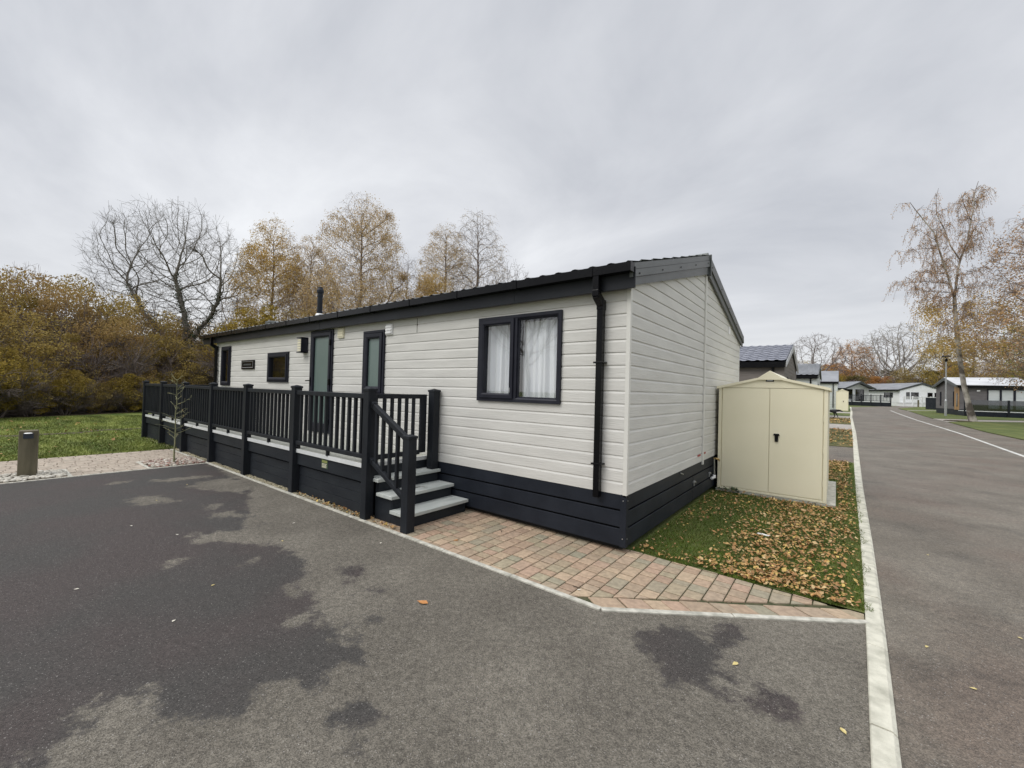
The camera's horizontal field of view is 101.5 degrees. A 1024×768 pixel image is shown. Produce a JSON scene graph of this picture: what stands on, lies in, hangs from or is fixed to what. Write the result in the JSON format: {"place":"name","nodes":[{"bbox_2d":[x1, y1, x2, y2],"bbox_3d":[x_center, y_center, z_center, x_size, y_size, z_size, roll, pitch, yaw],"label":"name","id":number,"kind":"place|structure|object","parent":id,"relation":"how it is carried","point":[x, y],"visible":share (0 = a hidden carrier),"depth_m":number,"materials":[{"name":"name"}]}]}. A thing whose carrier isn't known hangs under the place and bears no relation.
{"place":"outdoors","nodes":[
{"label":"outdoors","id":0,"kind":"place"},
{"bbox_2d":[0,412,176,461],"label":"lawn","id":1,"kind":"structure","parent":0,"point":[120,414],"depth_m":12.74,"materials":[{"name":"green plant"}]},
{"bbox_2d":[0,428,138,436],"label":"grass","id":2,"kind":"structure","parent":1,"relation":"on","point":[65,433],"depth_m":12.43,"materials":[{"name":"green plant"}]},
{"bbox_2d":[0,405,141,417],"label":"soil","id":3,"kind":"structure","parent":1,"relation":"on","point":[81,411],"depth_m":19.48,"materials":[{"name":"brown soil"}]},
{"bbox_2d":[0,386,42,416],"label":"bush","id":4,"kind":"object","parent":3,"relation":"on","point":[11,408],"visible":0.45,"depth_m":16.60,"materials":[{"name":"brown plant"}]},
{"bbox_2d":[0,261,51,318],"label":"bare tree","id":5,"kind":"object","parent":3,"relation":"on","point":[25,279],"visible":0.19,"depth_m":22.88,"materials":[{"name":"brown plant"}]},
{"bbox_2d":[0,347,61,417],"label":"bush","id":6,"kind":"object","parent":3,"relation":"on","point":[21,378],"visible":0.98,"depth_m":16.60,"materials":[{"name":"brown plant"}]},
{"bbox_2d":[9,375,63,415],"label":"bush","id":7,"kind":"object","parent":3,"relation":"on","point":[40,410],"visible":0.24,"depth_m":17.51,"materials":[{"name":"brown plant"}]},
{"bbox_2d":[0,265,85,370],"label":"bush","id":8,"kind":"object","parent":3,"relation":"on","point":[24,301],"visible":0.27,"depth_m":19.71,"materials":[{"name":"brown plant"}]},
{"bbox_2d":[0,267,92,355],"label":"bush","id":9,"kind":"object","parent":3,"relation":"on","point":[38,278],"visible":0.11,"depth_m":22.06,"materials":[{"name":"brown plant"}]},
{"bbox_2d":[0,310,122,413],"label":"bush","id":10,"kind":"object","parent":3,"relation":"on","point":[37,352],"visible":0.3,"depth_m":18.64,"materials":[{"name":"brown plant"}]},
{"bbox_2d":[0,281,122,408],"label":"bush","id":11,"kind":"object","parent":3,"relation":"on","point":[89,310],"visible":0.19,"depth_m":21.43,"materials":[{"name":"brown plant"}]},
{"bbox_2d":[27,370,98,414],"bbox_3d":[-19.963,0.358,18.512,2.220,2.065,2.554,1,-1,17],"label":"bush","id":12,"kind":"object","parent":3,"relation":"on","point":[75,397],"visible":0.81,"depth_m":18.59,"materials":[{"name":"green plant"}]},
{"bbox_2d":[1,274,144,401],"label":"bush","id":13,"kind":"object","parent":3,"relation":"on","point":[87,290],"visible":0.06,"depth_m":23.56,"materials":[{"name":"yellow plant"}]},
{"bbox_2d":[42,276,123,331],"bbox_3d":[-30.970,-3.205,29.913,4.805,9.136,5.226,1,-1,13],"label":"bare tree","id":14,"kind":"object","parent":3,"relation":"on","point":[90,294],"visible":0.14,"depth_m":30.04,"materials":[{"name":"brown plant"}]},
{"bbox_2d":[71,381,129,412],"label":"bush","id":15,"kind":"object","parent":3,"relation":"on","point":[115,401],"visible":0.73,"depth_m":19.97,"materials":[{"name":"brown plant"}]},
{"bbox_2d":[48,315,169,410],"bbox_3d":[-20.623,-0.971,21.104,4.736,5.221,4.643,1,-1,18],"label":"bush","id":16,"kind":"object","parent":3,"relation":"on","point":[133,369],"visible":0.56,"depth_m":21.24,"materials":[{"name":"brown plant"}]},
{"bbox_2d":[94,377,142,411],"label":"bush","id":17,"kind":"object","parent":3,"relation":"on","point":[127,406],"visible":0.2,"depth_m":21.07,"materials":[{"name":"brown plant"}]},
{"bbox_2d":[54,289,194,384],"bbox_3d":[-22.164,-1.974,23.812,5.990,6.826,5.824,2,-1,1],"label":"bush","id":18,"kind":"object","parent":3,"relation":"on","point":[157,337],"visible":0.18,"depth_m":24.08,"materials":[{"name":"brown plant"}]},
{"bbox_2d":[94,373,159,411],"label":"bush","id":19,"kind":"object","parent":3,"relation":"on","point":[136,394],"visible":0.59,"depth_m":20.85,"materials":[{"name":"brown plant"}]},
{"bbox_2d":[98,302,200,365],"bbox_3d":[-24.185,-1.787,27.819,6.931,7.024,6.794,1,-1,21],"label":"bush","id":20,"kind":"object","parent":3,"relation":"on","point":[169,328],"visible":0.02,"depth_m":27.21,"materials":[{"name":"brown plant"}]},
{"bbox_2d":[72,193,260,361],"bbox_3d":[-22.850,-5.077,28.056,9.845,14.417,9.602,1,-1,38],"label":"bare tree","id":21,"kind":"object","parent":3,"relation":"on","point":[181,301],"visible":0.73,"depth_m":27.52,"materials":[{"name":"grey plant"}]},
{"bbox_2d":[126,337,213,384],"bbox_3d":[-20.001,-0.626,25.165,5.545,4.254,5.391,1,-1,43],"label":"bush","id":22,"kind":"object","parent":3,"relation":"on","point":[181,373],"visible":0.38,"depth_m":24.60,"materials":[{"name":"brown plant"}]},
{"bbox_2d":[131,316,212,355],"bbox_3d":[-24.396,-1.740,31.444,6.794,7.024,6.931,1,-1,5],"label":"bush","id":23,"kind":"object","parent":3,"relation":"on","point":[190,331],"visible":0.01,"depth_m":31.05,"materials":[{"name":"brown plant"}]},
{"bbox_2d":[137,325,211,372],"bbox_3d":[-22.486,-1.321,28.126,5.824,5.613,5.990,1,-1,41],"label":"bush","id":24,"kind":"object","parent":3,"relation":"on","point":[201,350],"visible":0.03,"depth_m":27.46,"materials":[{"name":"brown plant"}]},
{"bbox_2d":[152,369,212,384],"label":"bush","id":25,"kind":"object","parent":3,"relation":"on","point":[206,380],"visible":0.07,"depth_m":24.07,"materials":[{"name":"brown plant"}]},
{"bbox_2d":[175,349,213,378],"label":"bush","id":26,"kind":"object","parent":3,"relation":"on","point":[202,361],"visible":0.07,"depth_m":27.41,"materials":[{"name":"brown plant"}]},
{"bbox_2d":[202,291,269,332],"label":"bare tree","id":27,"kind":"object","parent":3,"relation":"on","point":[229,309],"visible":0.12,"depth_m":35.74,"materials":[{"name":"brown plant"}]},
{"bbox_2d":[185,303,288,383],"bbox_3d":[-16.950,-1.816,26.616,6.690,6.883,5.814,2,-1,-14],"label":"bush","id":28,"kind":"object","parent":1,"relation":"on","point":[248,321],"visible":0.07,"depth_m":26.00,"materials":[{"name":"brown plant"}]},
{"bbox_2d":[222,213,315,327],"bbox_3d":[-17.324,-5.354,30.033,5.850,14.213,5.838,2,-1,-4],"label":"birch tree","id":29,"kind":"object","parent":1,"relation":"on","point":[265,257],"visible":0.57,"depth_m":29.17,"materials":[{"name":"brown plant"}]},
{"bbox_2d":[280,306,314,319],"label":"bush","id":30,"kind":"object","parent":1,"relation":"on","point":[306,314],"visible":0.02,"depth_m":27.24,"materials":[{"name":"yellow plant"}]},
{"bbox_2d":[266,234,341,320],"bbox_3d":[-15.506,-4.827,32.102,5.304,13.318,5.212,1,-1,13],"label":"birch tree","id":31,"kind":"object","parent":1,"relation":"on","point":[318,252],"visible":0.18,"depth_m":31.63,"materials":[{"name":"beige plant"}]},
{"bbox_2d":[291,191,416,318],"bbox_3d":[-10.940,-5.991,30.038,8.665,15.871,8.625,1,-1,38],"label":"birch tree","id":32,"kind":"object","parent":1,"relation":"on","point":[359,297],"visible":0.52,"depth_m":28.92,"materials":[{"name":"beige plant"}]},
{"bbox_2d":[388,254,421,300],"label":"bare tree","id":33,"kind":"object","parent":1,"relation":"on","point":[407,278],"visible":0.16,"depth_m":34.05,"materials":[{"name":"brown plant"}]},
{"bbox_2d":[413,269,453,297],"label":"birch tree","id":34,"kind":"object","parent":1,"relation":"on","point":[427,283],"visible":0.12,"depth_m":32.37,"materials":[{"name":"brown plant"}]},
{"bbox_2d":[411,223,478,294],"bbox_3d":[-5.747,-6.023,35.809,6.238,16.412,6.039,1,-1,45],"label":"birch tree","id":35,"kind":"object","parent":1,"relation":"on","point":[439,249],"visible":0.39,"depth_m":35.47,"materials":[{"name":"beige plant"}]},
{"bbox_2d":[436,209,512,292],"bbox_3d":[-3.277,-6.926,38.133,7.297,18.471,7.076,2,-1,-7],"label":"birch tree","id":36,"kind":"object","parent":1,"relation":"on","point":[477,244],"visible":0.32,"depth_m":37.69,"materials":[{"name":"beige plant"}]},
{"bbox_2d":[482,258,528,286],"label":"bare tree","id":37,"kind":"object","parent":1,"relation":"on","point":[506,273],"visible":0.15,"depth_m":37.80,"materials":[{"name":"plant"}]},
{"bbox_2d":[0,449,196,478],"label":"paved path","id":38,"kind":"structure","parent":0,"point":[114,463],"depth_m":8.19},
{"bbox_2d":[1,449,185,482],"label":"paving joint","id":39,"kind":"object","parent":38,"relation":"on","point":[88,465],"visible":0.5,"depth_m":8.00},
{"bbox_2d":[0,469,67,482],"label":"pebble bed","id":40,"kind":"object","parent":39,"relation":"on","point":[40,474],"visible":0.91,"depth_m":6.86,"materials":[{"name":"beige gravel"}]},
{"bbox_2d":[17,430,38,475],"bbox_3d":[-8.055,1.167,6.960,0.210,0.790,0.258,2,-1,-44],"label":"bollard light","id":41,"kind":"object","parent":40,"relation":"on","point":[28,446],"visible":0.88,"depth_m":6.91,"materials":[{"name":"brown metal"}]},
{"bbox_2d":[141,456,205,467],"bbox_3d":[-6.881,1.578,8.480,0.967,0.068,0.903,1,-1,38],"label":"pebble bed","id":42,"kind":"object","parent":39,"relation":"on","point":[156,463],"visible":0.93,"depth_m":8.41,"materials":[{"name":"white gravel"}]},
{"bbox_2d":[158,373,191,461],"bbox_3d":[-6.801,0.698,8.443,0.522,1.834,0.654,2,-1,-29],"label":"sapling","id":43,"kind":"object","parent":42,"relation":"on","point":[175,418],"visible":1,"depth_m":8.44,"materials":[{"name":"brown plant"}]},
{"bbox_2d":[0,463,870,767],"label":"driveway","id":44,"kind":"structure","parent":0,"point":[298,633],"depth_m":2.57,"materials":[{"name":"grey asphalt"}]},
{"bbox_2d":[2,405,1020,619],"bbox_3d":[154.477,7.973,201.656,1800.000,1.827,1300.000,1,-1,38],"label":"ground","id":45,"kind":"structure","parent":0,"point":[832,605],"depth_m":3.72,"materials":[{"name":"green plant"}]},
{"bbox_2d":[0,463,205,484],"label":"edging kerb","id":46,"kind":"structure","parent":45,"relation":"on","point":[97,474],"depth_m":7.22,"materials":[{"name":"concrete"}]},
{"bbox_2d":[187,454,374,515],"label":"soil","id":47,"kind":"structure","parent":45,"relation":"on","point":[287,489],"depth_m":6.14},
{"bbox_2d":[149,438,398,528],"bbox_3d":[-5.963,1.617,8.445,11.671,0.024,0.145,1,-1,38],"label":"gravel strip","id":48,"kind":"object","parent":47,"relation":"on","point":[262,480],"visible":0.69,"depth_m":6.79,"materials":[{"name":"beige gravel"}]},
{"bbox_2d":[297,490,396,528],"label":"fallen leaves","id":49,"kind":"object","parent":48,"relation":"on","point":[381,522],"visible":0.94,"depth_m":5.43,"materials":[{"name":"brown plant"}]},
{"bbox_2d":[141,380,467,533],"bbox_3d":[-3.676,0.909,11.246,12.007,1.672,7.319,1,-1,38],"label":"decking","id":50,"kind":"object","parent":47,"relation":"on","point":[366,476],"visible":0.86,"depth_m":6.03,"materials":[{"name":"black plastic"}]},
{"bbox_2d":[199,253,743,548],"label":"lodge","id":51,"kind":"structure","parent":47,"relation":"on","point":[582,403],"depth_m":5.39,"materials":[{"name":"beige"}]},
{"bbox_2d":[220,346,231,385],"bbox_3d":[-7.444,-0.371,11.489,1.245,1.440,0.796,1,-1,38],"label":"window","id":52,"kind":"structure","parent":51,"relation":"in","point":[225,370],"depth_m":11.32,"materials":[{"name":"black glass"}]},
{"bbox_2d":[267,352,289,381],"bbox_3d":[-4.977,-0.260,9.569,1.620,1.062,0.796,1,-1,38],"label":"window","id":53,"kind":"structure","parent":51,"relation":"in","point":[278,362],"depth_m":9.51,"materials":[{"name":"black glass"}]},
{"bbox_2d":[305,329,333,433],"bbox_3d":[-3.733,-0.056,8.118,0.864,1.977,0.149,1,-1,38],"label":"door","id":54,"kind":"structure","parent":51,"relation":"in","point":[322,341],"depth_m":8.12,"materials":[{"name":"black glass"}]},
{"bbox_2d":[362,329,385,393],"bbox_3d":[-2.327,-0.356,7.071,0.601,1.093,0.095,1,-1,38],"label":"tall window","id":55,"kind":"structure","parent":51,"relation":"in","point":[374,342],"depth_m":7.06,"materials":[{"name":"black glass"}]},
{"bbox_2d":[477,309,562,404],"bbox_3d":[0.280,-0.208,5.483,1.884,1.490,0.796,1,-1,38],"label":"window","id":56,"kind":"structure","parent":51,"relation":"in","point":[521,353],"depth_m":5.23,"materials":[{"name":"black glass"}]},
{"bbox_2d":[170,449,868,624],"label":"edging kerb","id":57,"kind":"structure","parent":45,"relation":"on","point":[690,613],"depth_m":3.25,"materials":[{"name":"concrete"}]},
{"bbox_2d":[739,344,798,381],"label":"lodge","id":58,"kind":"structure","parent":45,"relation":"on","point":[759,361],"depth_m":17.34,"materials":[{"name":"grey"}]},
{"bbox_2d":[796,363,821,385],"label":"lodge","id":59,"kind":"structure","parent":45,"relation":"on","point":[809,373],"depth_m":29.32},
{"bbox_2d":[790,332,852,375],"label":"bare tree","id":60,"kind":"object","parent":45,"relation":"on","point":[821,360],"visible":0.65,"depth_m":69.14,"materials":[{"name":"plant"}]},
{"bbox_2d":[820,371,838,409],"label":"lodge","id":61,"kind":"structure","parent":45,"relation":"on","point":[830,379],"depth_m":45.23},
{"bbox_2d":[836,389,848,410],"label":"metal shed","id":62,"kind":"structure","parent":45,"relation":"on","point":[842,395],"depth_m":42.94,"materials":[{"name":"beige paint"}]},
{"bbox_2d":[837,392,841,409],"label":"door","id":63,"kind":"structure","parent":62,"relation":"in","point":[839,394],"depth_m":43.08,"materials":[{"name":"beige paint"}]},
{"bbox_2d":[842,392,847,409],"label":"door","id":64,"kind":"structure","parent":62,"relation":"in","point":[844,394],"depth_m":42.81,"materials":[{"name":"beige paint"}]},
{"bbox_2d":[827,339,879,382],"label":"autumn tree","id":65,"kind":"object","parent":45,"relation":"on","point":[851,366],"visible":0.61,"depth_m":83.82,"materials":[{"name":"orange plant"}]},
{"bbox_2d":[841,375,870,381],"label":"bush","id":66,"kind":"object","parent":45,"relation":"on","point":[855,377],"visible":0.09,"depth_m":81.13,"materials":[{"name":"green plant"}]},
{"bbox_2d":[838,381,876,401],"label":"lodge","id":67,"kind":"structure","parent":45,"relation":"on","point":[856,388],"depth_m":67.43,"materials":[{"name":"white"}]},
{"bbox_2d":[855,389,863,399],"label":"window","id":68,"kind":"structure","parent":67,"relation":"in","point":[857,391],"depth_m":67.70,"materials":[{"name":"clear glass"}]},
{"bbox_2d":[848,394,890,406],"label":"terrace","id":69,"kind":"structure","parent":45,"relation":"on","point":[858,402],"depth_m":63.36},
{"bbox_2d":[865,376,896,383],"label":"bush","id":70,"kind":"object","parent":45,"relation":"on","point":[875,380],"visible":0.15,"depth_m":78.96,"materials":[{"name":"orange plant"}]},
{"bbox_2d":[850,335,924,381],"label":"bare tree","id":71,"kind":"object","parent":45,"relation":"on","point":[879,347],"visible":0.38,"depth_m":86.56,"materials":[{"name":"brown plant"}]},
{"bbox_2d":[865,369,920,383],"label":"bush","id":72,"kind":"object","parent":45,"relation":"on","point":[895,373],"visible":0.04,"depth_m":89.69,"materials":[{"name":"brown plant"}]},
{"bbox_2d":[854,323,946,380],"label":"tree","id":73,"kind":"object","parent":45,"relation":"on","point":[893,349],"visible":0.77,"depth_m":78.94,"materials":[{"name":"brown plant"}]},
{"bbox_2d":[868,383,935,405],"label":"lodge","id":74,"kind":"structure","parent":45,"relation":"on","point":[897,392],"depth_m":66.77,"materials":[{"name":"white"}]},
{"bbox_2d":[880,367,925,383],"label":"bush","id":75,"kind":"object","parent":45,"relation":"on","point":[911,375],"visible":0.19,"depth_m":75.36,"materials":[{"name":"brown plant"}]},
{"bbox_2d":[926,398,935,409],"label":"screen fence","id":76,"kind":"object","parent":45,"relation":"on","point":[930,403],"visible":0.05,"depth_m":51.98,"materials":[{"name":"grey wood"}]},
{"bbox_2d":[913,370,951,385],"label":"bush","id":77,"kind":"object","parent":45,"relation":"on","point":[937,373],"visible":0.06,"depth_m":72.57,"materials":[{"name":"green plant"}]},
{"bbox_2d":[912,333,980,385],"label":"autumn tree","id":78,"kind":"object","parent":45,"relation":"on","point":[930,377],"visible":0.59,"depth_m":68.57,"materials":[{"name":"brown plant"}]},
{"bbox_2d":[885,181,1023,421],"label":"birch tree","id":79,"kind":"object","parent":45,"relation":"on","point":[970,411],"visible":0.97,"depth_m":29.41,"materials":[{"name":"brown plant"}]},
{"bbox_2d":[941,331,1009,377],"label":"autumn tree","id":80,"kind":"object","parent":45,"relation":"on","point":[973,372],"visible":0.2,"depth_m":70.87,"materials":[{"name":"brown plant"}]},
{"bbox_2d":[932,377,1023,414],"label":"lodge","id":81,"kind":"structure","parent":45,"relation":"on","point":[983,389],"depth_m":37.92,"materials":[{"name":"grey"}]},
{"bbox_2d":[987,389,1023,400],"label":"patio door","id":82,"kind":"structure","parent":81,"relation":"in","point":[992,394],"depth_m":36.65,"materials":[{"name":"white glass"}]},
{"bbox_2d":[969,362,1004,377],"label":"bush","id":83,"kind":"object","parent":45,"relation":"on","point":[987,369],"visible":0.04,"depth_m":82.67,"materials":[{"name":"brown plant"}]},
{"bbox_2d":[986,368,1023,377],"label":"bush","id":84,"kind":"object","parent":45,"relation":"on","point":[997,375],"visible":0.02,"depth_m":51.60,"materials":[{"name":"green plant"}]},
{"bbox_2d":[0,0,1023,379],"label":"sky","id":85,"kind":"structure","parent":0,"point":[778,141],"materials":[{"name":"grey"}]},
{"bbox_2d":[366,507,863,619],"bbox_3d":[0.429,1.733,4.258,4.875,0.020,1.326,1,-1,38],"label":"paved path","id":86,"kind":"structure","parent":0,"point":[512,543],"depth_m":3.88,"materials":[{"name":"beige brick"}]},
{"bbox_2d":[624,461,873,612],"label":"lawn","id":87,"kind":"structure","parent":0,"point":[651,533],"depth_m":4.91,"materials":[{"name":"green plant"}]},
{"bbox_2d":[633,460,860,605],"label":"fallen leaves","id":88,"kind":"object","parent":87,"relation":"on","point":[817,593],"visible":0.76,"depth_m":4.52,"materials":[{"name":"brown plant"}]},
{"bbox_2d":[716,371,835,507],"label":"metal shed","id":89,"kind":"structure","parent":87,"relation":"on","point":[773,434],"depth_m":6.83,"materials":[{"name":"beige paint"}]},
{"bbox_2d":[721,388,769,491],"bbox_3d":[3.949,0.922,7.099,0.704,1.703,0.019,1,-1,38],"label":"door","id":90,"kind":"structure","parent":89,"relation":"in","point":[745,411],"depth_m":7.08,"materials":[{"name":"beige paint"}]},
{"bbox_2d":[768,389,823,499],"bbox_3d":[4.505,0.930,6.645,0.718,1.703,0.052,1,-1,38],"label":"door","id":91,"kind":"structure","parent":89,"relation":"in","point":[796,451],"depth_m":6.64,"materials":[{"name":"beige paint"}]},
{"bbox_2d":[829,417,850,424],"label":"verge","id":92,"kind":"structure","parent":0,"point":[842,422],"depth_m":26.09,"materials":[{"name":"plant"}]},
{"bbox_2d":[829,424,851,428],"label":"path","id":93,"kind":"structure","parent":0,"point":[840,426],"depth_m":22.48,"materials":[{"name":"grey concrete"}]},
{"bbox_2d":[829,428,852,446],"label":"verge","id":94,"kind":"structure","parent":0,"point":[839,442],"depth_m":16.33,"materials":[{"name":"plant"}]},
{"bbox_2d":[829,417,852,445],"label":"fallen leaves","id":95,"kind":"object","parent":94,"relation":"on","point":[837,419],"visible":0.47,"depth_m":18.84,"materials":[{"name":"brown plant"}]},
{"bbox_2d":[829,446,853,462],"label":"driveway","id":96,"kind":"structure","parent":0,"point":[840,453],"depth_m":12.30,"materials":[{"name":"concrete"}]},
{"bbox_2d":[898,407,933,409],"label":"verge","id":97,"kind":"structure","parent":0,"point":[917,408],"depth_m":53.62,"materials":[{"name":"green plant"}]},
{"bbox_2d":[897,396,935,406],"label":"veranda","id":98,"kind":"object","parent":97,"relation":"on","point":[913,403],"visible":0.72,"depth_m":64.73,"materials":[{"name":"white"}]},
{"bbox_2d":[851,406,1023,767],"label":"road","id":99,"kind":"structure","parent":0,"point":[950,503],"depth_m":3.95,"materials":[{"name":"grey asphalt"}]},
{"bbox_2d":[850,407,901,767],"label":"kerb","id":100,"kind":"structure","parent":99,"relation":"on","point":[884,746],"depth_m":2.63,"materials":[{"name":"concrete"}]},
{"bbox_2d":[890,410,1023,456],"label":"road line","id":101,"kind":"object","parent":99,"relation":"on","point":[969,436],"visible":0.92,"depth_m":17.48,"materials":[{"name":"paint"}]},
{"bbox_2d":[910,410,1023,420],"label":"verge","id":102,"kind":"structure","parent":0,"point":[932,414],"depth_m":34.88,"materials":[{"name":"green plant"}]},
{"bbox_2d":[942,355,951,415],"bbox_3d":[37.919,0.157,36.554,0.660,5.455,0.650,1,-1,38],"label":"street lamp","id":103,"kind":"object","parent":102,"relation":"on","point":[945,401],"visible":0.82,"depth_m":36.52,"materials":[{"name":"metal"}]},
{"bbox_2d":[958,400,1023,417],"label":"terrace","id":104,"kind":"structure","parent":102,"relation":"on","point":[992,408],"depth_m":35.94,"materials":[{"name":"grey paint"}]},
{"bbox_2d":[997,321,1023,379],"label":"autumn tree","id":105,"kind":"object","parent":102,"relation":"on","point":[1014,353],"visible":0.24,"depth_m":47.10,"materials":[{"name":"orange plant"}]},
{"bbox_2d":[936,419,1023,421],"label":"path","id":106,"kind":"structure","parent":0,"point":[979,420],"depth_m":30.37,"materials":[{"name":"grey concrete"}]},
{"bbox_2d":[949,422,1023,439],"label":"verge","id":107,"kind":"structure","parent":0,"point":[1012,429],"depth_m":23.75,"materials":[{"name":"green plant"}]},
{"bbox_2d":[943,212,1023,392],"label":"maple tree","id":108,"kind":"object","parent":107,"relation":"on","point":[1016,314],"visible":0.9,"depth_m":27.84,"materials":[{"name":"orange plant"}]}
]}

